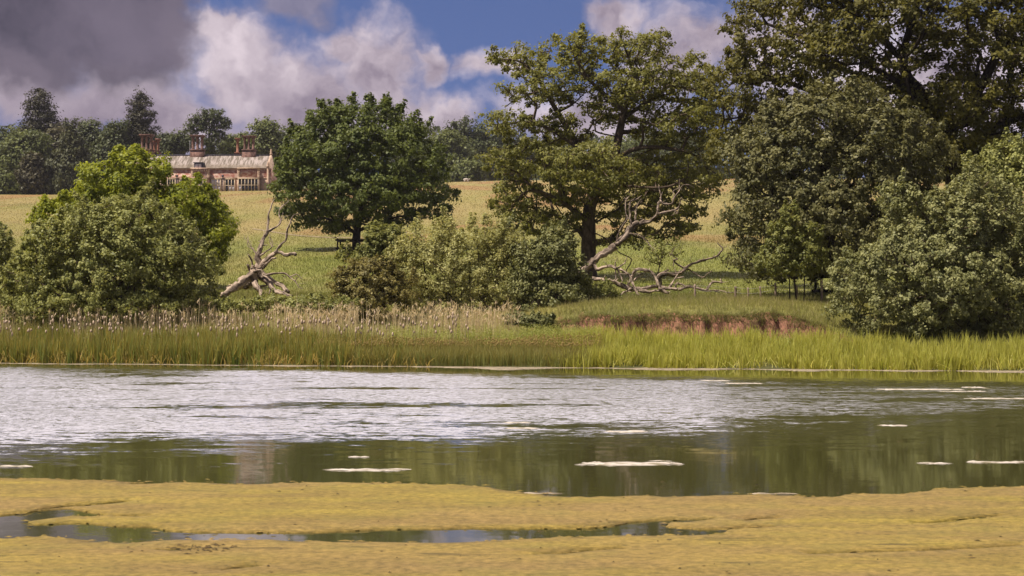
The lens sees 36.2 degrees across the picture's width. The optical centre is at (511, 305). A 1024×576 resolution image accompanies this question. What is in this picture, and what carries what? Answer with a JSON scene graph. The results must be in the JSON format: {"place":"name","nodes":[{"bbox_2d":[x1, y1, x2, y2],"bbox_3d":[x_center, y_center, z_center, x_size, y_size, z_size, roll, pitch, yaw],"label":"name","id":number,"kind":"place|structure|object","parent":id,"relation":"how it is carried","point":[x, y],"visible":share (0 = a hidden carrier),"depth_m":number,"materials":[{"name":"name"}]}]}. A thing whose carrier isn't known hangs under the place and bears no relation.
{"place":"outdoors","nodes":[
{"label":"outdoors","id":0,"kind":"place"},
{"bbox_2d":[254,228,362,237],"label":"path","id":1,"kind":"structure","parent":0,"point":[303,235],"depth_m":213.94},
{"bbox_2d":[0,363,1023,568],"bbox_3d":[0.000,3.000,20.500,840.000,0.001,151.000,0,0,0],"label":"water","id":2,"kind":"structure","parent":0,"point":[812,433],"depth_m":37.12,"materials":[{"name":"grey liquid"}]},
{"bbox_2d":[0,465,32,466],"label":"algae patch","id":3,"kind":"object","parent":2,"relation":"on","point":[16,466],"visible":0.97,"depth_m":29.02,"materials":[{"name":"white plant"}]},
{"bbox_2d":[322,468,410,470],"bbox_3d":[-2.639,3.002,28.423,1.659,0.055,0.351,0,0,0],"label":"algae patch","id":4,"kind":"object","parent":2,"relation":"on","point":[393,469],"visible":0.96,"depth_m":28.39,"materials":[{"name":"beige plant"}]},
{"bbox_2d":[0,478,1022,553],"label":"algae scraps","id":5,"kind":"object","parent":2,"relation":"on","point":[212,538],"visible":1,"depth_m":20.86,"materials":[{"name":"plant"}]},
{"bbox_2d":[0,478,1023,575],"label":"algae mat","id":6,"kind":"object","parent":2,"relation":"on","point":[839,528],"visible":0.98,"depth_m":20.67,"materials":[{"name":"plant"}]},
{"bbox_2d":[24,479,1002,573],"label":"pond litter","id":7,"kind":"object","parent":6,"relation":"on","point":[206,546],"visible":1,"depth_m":19.10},
{"bbox_2d":[8,363,1023,372],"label":"shore scum","id":8,"kind":"object","parent":2,"relation":"on","point":[518,368],"visible":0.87,"depth_m":73.50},
{"bbox_2d":[507,427,535,428],"bbox_3d":[0.272,3.004,38.014,0.932,0.052,0.479,0,0,0],"label":"algae patch","id":9,"kind":"object","parent":2,"relation":"on","point":[521,428],"visible":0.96,"depth_m":37.92,"materials":[{"name":"white plant"}]},
{"bbox_2d":[524,492,561,493],"bbox_3d":[0.412,3.004,24.870,0.864,0.052,0.176,0,0,0],"label":"algae patch","id":10,"kind":"object","parent":2,"relation":"on","point":[541,493],"visible":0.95,"depth_m":24.84,"materials":[{"name":"beige plant"}]},
{"bbox_2d":[606,430,649,432],"bbox_3d":[2.714,3.003,37.025,1.094,0.053,0.608,0,0,-16],"label":"algae patch","id":11,"kind":"object","parent":2,"relation":"on","point":[629,431],"visible":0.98,"depth_m":36.96,"materials":[{"name":"white plant"}]},
{"bbox_2d":[575,460,681,465],"bbox_3d":[2.171,3.002,29.607,2.074,0.055,0.783,0,0,-10],"label":"algae patch","id":12,"kind":"object","parent":2,"relation":"on","point":[631,463],"visible":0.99,"depth_m":29.45,"materials":[{"name":"white plant"}]},
{"bbox_2d":[726,383,760,383],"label":"algae patch","id":13,"kind":"object","parent":2,"relation":"on","point":[743,383],"visible":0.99,"depth_m":59.58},
{"bbox_2d":[748,493,797,494],"bbox_3d":[4.148,3.004,24.808,0.839,0.052,0.187,0,0,-3],"label":"algae patch","id":14,"kind":"object","parent":2,"relation":"on","point":[773,493],"visible":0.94,"depth_m":24.80,"materials":[{"name":"beige plant"}]},
{"bbox_2d":[877,425,907,425],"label":"algae patch","id":15,"kind":"object","parent":2,"relation":"on","point":[892,425],"visible":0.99,"depth_m":38.82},
{"bbox_2d":[879,389,963,389],"bbox_3d":[14.422,3.003,55.513,3.292,0.054,0.950,0,0,0],"label":"algae patch","id":16,"kind":"object","parent":2,"relation":"on","point":[921,389],"visible":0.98,"depth_m":55.33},
{"bbox_2d":[920,462,947,463],"bbox_3d":[8.002,3.005,29.627,0.706,0.051,0.211,0,0,0],"label":"algae patch","id":17,"kind":"object","parent":2,"relation":"on","point":[933,463],"visible":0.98,"depth_m":29.55,"materials":[{"name":"white plant"}]},
{"bbox_2d":[939,391,986,391],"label":"algae patch","id":18,"kind":"object","parent":2,"relation":"on","point":[962,391],"visible":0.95,"depth_m":54.12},
{"bbox_2d":[963,398,1023,398],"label":"algae patch","id":19,"kind":"object","parent":2,"relation":"on","point":[993,398],"visible":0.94,"depth_m":49.99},
{"bbox_2d":[967,460,1023,462],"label":"algae patch","id":20,"kind":"object","parent":2,"relation":"on","point":[973,461],"visible":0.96,"depth_m":29.81,"materials":[{"name":"white plant"}]},
{"bbox_2d":[0,178,1023,370],"bbox_3d":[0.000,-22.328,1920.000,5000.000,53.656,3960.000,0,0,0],"label":"ground","id":21,"kind":"structure","parent":0,"point":[781,324],"depth_m":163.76,"materials":[{"name":"green plant"}]},
{"bbox_2d":[0,221,18,319],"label":"alder bush","id":22,"kind":"object","parent":21,"relation":"on","point":[7,244],"visible":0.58,"depth_m":94.78,"materials":[{"name":"green plant"}]},
{"bbox_2d":[0,123,21,146],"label":"beech tree","id":23,"kind":"object","parent":21,"relation":"on","point":[2,136],"visible":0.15,"depth_m":463.02,"materials":[{"name":"green plant"}]},
{"bbox_2d":[0,170,22,194],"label":"laurel bush","id":24,"kind":"object","parent":21,"relation":"on","point":[8,186],"visible":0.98,"depth_m":428.76,"materials":[{"name":"green plant"}]},
{"bbox_2d":[0,124,55,184],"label":"beech tree","id":25,"kind":"object","parent":21,"relation":"on","point":[15,147],"visible":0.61,"depth_m":446.44,"materials":[{"name":"green plant"}]},
{"bbox_2d":[14,150,49,194],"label":"yew tree","id":26,"kind":"object","parent":21,"relation":"on","point":[31,176],"visible":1,"depth_m":434.92,"materials":[{"name":"green plant"}]},
{"bbox_2d":[15,87,67,136],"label":"giant sequoia","id":27,"kind":"object","parent":21,"relation":"on","point":[39,113],"visible":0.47,"depth_m":468.51,"materials":[{"name":"green plant"}]},
{"bbox_2d":[38,120,76,168],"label":"oak tree","id":28,"kind":"object","parent":21,"relation":"on","point":[54,132],"visible":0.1,"depth_m":458.93,"materials":[{"name":"green plant"}]},
{"bbox_2d":[37,115,95,194],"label":"weeping cypress","id":29,"kind":"object","parent":21,"relation":"on","point":[61,172],"visible":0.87,"depth_m":437.34,"materials":[{"name":"green plant"}]},
{"bbox_2d":[70,117,106,164],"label":"oak tree","id":30,"kind":"object","parent":21,"relation":"on","point":[93,126],"visible":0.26,"depth_m":457.55,"materials":[{"name":"green plant"}]},
{"bbox_2d":[87,117,133,185],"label":"oak tree","id":31,"kind":"object","parent":21,"relation":"on","point":[115,134],"visible":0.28,"depth_m":448.84,"materials":[{"name":"green plant"}]},
{"bbox_2d":[0,175,227,326],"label":"alder bush","id":32,"kind":"object","parent":21,"relation":"on","point":[121,236],"visible":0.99,"depth_m":89.75,"materials":[{"name":"green plant"}]},
{"bbox_2d":[22,143,241,287],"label":"field maple","id":33,"kind":"object","parent":21,"relation":"on","point":[200,205],"visible":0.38,"depth_m":110.97,"materials":[{"name":"green plant"}]},
{"bbox_2d":[123,85,162,161],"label":"giant sequoia","id":34,"kind":"object","parent":21,"relation":"on","point":[140,125],"visible":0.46,"depth_m":453.54,"materials":[{"name":"green plant"}]},
{"bbox_2d":[154,127,199,154],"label":"oak tree","id":35,"kind":"object","parent":21,"relation":"on","point":[173,143],"visible":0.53,"depth_m":477.27,"materials":[{"name":"green plant"}]},
{"bbox_2d":[137,134,276,190],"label":"country house","id":36,"kind":"structure","parent":21,"relation":"on","point":[248,169],"depth_m":420.30,"materials":[{"name":"brick"}]},
{"bbox_2d":[165,179,175,189],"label":"window","id":37,"kind":"structure","parent":36,"relation":"in","point":[172,180],"depth_m":419.89,"materials":[{"name":"beige stone"}]},
{"bbox_2d":[211,179,220,190],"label":"window","id":38,"kind":"structure","parent":36,"relation":"in","point":[216,183],"depth_m":419.89,"materials":[{"name":"beige stone"}]},
{"bbox_2d":[225,179,234,190],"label":"window","id":39,"kind":"structure","parent":36,"relation":"in","point":[229,183],"depth_m":419.89,"materials":[{"name":"beige stone"}]},
{"bbox_2d":[237,178,259,190],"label":"bay window base","id":40,"kind":"structure","parent":36,"relation":"in","point":[237,178],"depth_m":418.66,"materials":[{"name":"stone"}]},
{"bbox_2d":[238,178,258,190],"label":"window","id":41,"kind":"structure","parent":36,"relation":"in","point":[244,184],"depth_m":418.66,"materials":[{"name":"beige stone"}]},
{"bbox_2d":[181,107,233,154],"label":"pine tree","id":42,"kind":"object","parent":21,"relation":"on","point":[210,142],"visible":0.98,"depth_m":468.81,"materials":[{"name":"green plant"}]},
{"bbox_2d":[0,317,432,365],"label":"cattail bed","id":43,"kind":"object","parent":21,"relation":"on","point":[258,347],"visible":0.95,"depth_m":79.84,"materials":[{"name":"green plant"}]},
{"bbox_2d":[0,310,468,350],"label":"cattail heads","id":44,"kind":"object","parent":43,"relation":"attached to","point":[313,320],"visible":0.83,"depth_m":82.08,"materials":[{"name":"beige plant"}]},
{"bbox_2d":[205,130,248,154],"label":"oak tree","id":45,"kind":"object","parent":21,"relation":"on","point":[229,148],"visible":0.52,"depth_m":476.74,"materials":[{"name":"green plant"}]},
{"bbox_2d":[220,197,305,297],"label":"dead tree","id":46,"kind":"object","parent":21,"relation":"on","point":[252,276],"visible":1,"depth_m":98.48,"materials":[{"name":"grey wood"}]},
{"bbox_2d":[239,115,286,163],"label":"ash tree","id":47,"kind":"object","parent":21,"relation":"on","point":[268,138],"visible":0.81,"depth_m":472.46,"materials":[{"name":"green plant"}]},
{"bbox_2d":[0,292,526,343],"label":"common reed bed","id":48,"kind":"object","parent":21,"relation":"on","point":[349,315],"visible":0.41,"depth_m":86.75,"materials":[{"name":"beige plant"}]},
{"bbox_2d":[213,288,364,328],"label":"bramble bush","id":49,"kind":"object","parent":21,"relation":"on","point":[313,299],"visible":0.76,"depth_m":89.55,"materials":[{"name":"green plant"}]},
{"bbox_2d":[273,120,319,172],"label":"ash tree","id":50,"kind":"object","parent":21,"relation":"on","point":[283,130],"visible":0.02,"depth_m":483.69,"materials":[{"name":"green plant"}]},
{"bbox_2d":[335,238,364,249],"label":"tree guard","id":51,"kind":"object","parent":21,"relation":"on","point":[344,240],"visible":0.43,"depth_m":177.86,"materials":[{"name":"black wood"}]},
{"bbox_2d":[264,91,461,249],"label":"round tree","id":52,"kind":"object","parent":21,"relation":"on","point":[372,193],"visible":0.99,"depth_m":175.69,"materials":[{"name":"green plant"}]},
{"bbox_2d":[331,218,407,273],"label":"elder bush","id":53,"kind":"object","parent":21,"relation":"on","point":[376,240],"visible":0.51,"depth_m":98.35,"materials":[{"name":"green plant"}]},
{"bbox_2d":[321,254,421,320],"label":"hawthorn bush","id":54,"kind":"object","parent":21,"relation":"on","point":[388,280],"visible":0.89,"depth_m":91.17,"materials":[{"name":"green plant"}]},
{"bbox_2d":[399,121,441,175],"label":"beech tree","id":55,"kind":"object","parent":21,"relation":"on","point":[437,128],"visible":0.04,"depth_m":617.17,"materials":[{"name":"green plant"}]},
{"bbox_2d":[420,128,482,181],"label":"beech tree","id":56,"kind":"object","parent":21,"relation":"on","point":[457,146],"visible":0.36,"depth_m":516.77,"materials":[{"name":"green plant"}]},
{"bbox_2d":[384,206,532,313],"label":"willow bush","id":57,"kind":"object","parent":21,"relation":"on","point":[463,270],"visible":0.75,"depth_m":94.64,"materials":[{"name":"green plant"}]},
{"bbox_2d":[441,157,493,181],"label":"beech tree","id":58,"kind":"object","parent":21,"relation":"on","point":[472,170],"visible":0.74,"depth_m":487.43,"materials":[{"name":"green plant"}]},
{"bbox_2d":[437,114,500,180],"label":"beech tree","id":59,"kind":"object","parent":21,"relation":"on","point":[477,135],"visible":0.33,"depth_m":556.89,"materials":[{"name":"green plant"}]},
{"bbox_2d":[314,332,637,366],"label":"rush bed","id":60,"kind":"object","parent":21,"relation":"on","point":[467,353],"visible":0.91,"depth_m":76.77,"materials":[{"name":"green plant"}]},
{"bbox_2d":[491,208,523,298],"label":"alder sapling","id":61,"kind":"object","parent":21,"relation":"on","point":[515,220],"visible":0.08,"depth_m":97.76,"materials":[{"name":"green plant"}]},
{"bbox_2d":[9,128,1019,194],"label":"wood","id":62,"kind":"object","parent":21,"relation":"on","point":[631,138],"depth_m":619.55,"materials":[{"name":"green plant"}]},
{"bbox_2d":[482,129,549,180],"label":"beech tree","id":63,"kind":"object","parent":21,"relation":"on","point":[495,141],"visible":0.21,"depth_m":557.24,"materials":[{"name":"green plant"}]},
{"bbox_2d":[502,309,556,332],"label":"bramble bush","id":64,"kind":"object","parent":21,"relation":"on","point":[533,318],"visible":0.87,"depth_m":83.65,"materials":[{"name":"green plant"}]},
{"bbox_2d":[497,215,596,312],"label":"alder bush","id":65,"kind":"object","parent":21,"relation":"on","point":[542,285],"visible":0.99,"depth_m":92.06,"materials":[{"name":"green plant"}]},
{"bbox_2d":[532,135,599,180],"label":"beech tree","id":66,"kind":"object","parent":21,"relation":"on","point":[562,149],"visible":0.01,"depth_m":566.80,"materials":[{"name":"green plant"}]},
{"bbox_2d":[585,277,622,298],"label":"bramble bush","id":67,"kind":"object","parent":21,"relation":"on","point":[608,288],"visible":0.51,"depth_m":94.54,"materials":[{"name":"green plant"}]},
{"bbox_2d":[474,22,739,276],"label":"oak tree","id":68,"kind":"object","parent":21,"relation":"on","point":[695,116],"visible":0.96,"depth_m":128.71,"materials":[{"name":"green plant"}]},
{"bbox_2d":[587,136,646,177],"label":"beech tree","id":69,"kind":"object","parent":21,"relation":"on","point":[626,146],"visible":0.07,"depth_m":561.75,"materials":[{"name":"green plant"}]},
{"bbox_2d":[350,314,929,358],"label":"waterside herbs","id":70,"kind":"object","parent":21,"relation":"on","point":[536,331],"visible":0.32,"depth_m":81.04,"materials":[{"name":"green plant"}]},
{"bbox_2d":[580,179,739,295],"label":"fallen bough","id":71,"kind":"object","parent":21,"relation":"on","point":[606,252],"visible":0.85,"depth_m":99.62,"materials":[{"name":"grey wood"}]},
{"bbox_2d":[641,235,685,284],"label":"oak sapling","id":72,"kind":"object","parent":21,"relation":"on","point":[662,254],"visible":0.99,"depth_m":117.95,"materials":[{"name":"green plant"}]},
{"bbox_2d":[644,133,725,179],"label":"beech tree","id":73,"kind":"object","parent":21,"relation":"on","point":[663,152],"visible":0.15,"depth_m":566.61,"materials":[{"name":"green plant"}]},
{"bbox_2d":[657,242,726,285],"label":"broken branch","id":74,"kind":"object","parent":21,"relation":"on","point":[660,275],"visible":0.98,"depth_m":108.04,"materials":[{"name":"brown wood"}]},
{"bbox_2d":[694,279,829,301],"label":"post fence","id":75,"kind":"object","parent":21,"relation":"on","point":[775,289],"visible":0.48,"depth_m":97.00,"materials":[{"name":"brown wood"}]},
{"bbox_2d":[547,321,1023,370],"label":"iris bed","id":76,"kind":"object","parent":21,"relation":"on","point":[955,355],"visible":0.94,"depth_m":74.64,"materials":[{"name":"green plant"}]},
{"bbox_2d":[752,199,831,301],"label":"maple sapling","id":77,"kind":"object","parent":21,"relation":"on","point":[781,231],"visible":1,"depth_m":93.69,"materials":[{"name":"green plant"}]},
{"bbox_2d":[811,273,854,294],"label":"tree guard","id":78,"kind":"object","parent":21,"relation":"on","point":[815,290],"visible":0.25,"depth_m":101.33,"materials":[{"name":"black wood"}]},
{"bbox_2d":[710,69,960,296],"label":"lime tree","id":79,"kind":"object","parent":21,"relation":"on","point":[839,206],"visible":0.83,"depth_m":98.29,"materials":[{"name":"green plant"}]},
{"bbox_2d":[697,0,1023,286],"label":"oak tree","id":80,"kind":"object","parent":21,"relation":"on","point":[825,39],"visible":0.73,"depth_m":109.42,"materials":[{"name":"green plant"}]},
{"bbox_2d":[819,154,1023,338],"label":"willow bush","id":81,"kind":"object","parent":21,"relation":"on","point":[893,250],"visible":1,"depth_m":82.15,"materials":[{"name":"green plant"}]},
{"bbox_2d":[961,127,1023,257],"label":"hazel tree","id":82,"kind":"object","parent":21,"relation":"on","point":[993,156],"visible":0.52,"depth_m":91.84,"materials":[{"name":"green plant"}]},
{"bbox_2d":[0,0,1023,178],"label":"sky","id":83,"kind":"structure","parent":0,"point":[248,59],"materials":[{"name":"blue"}]}
]}

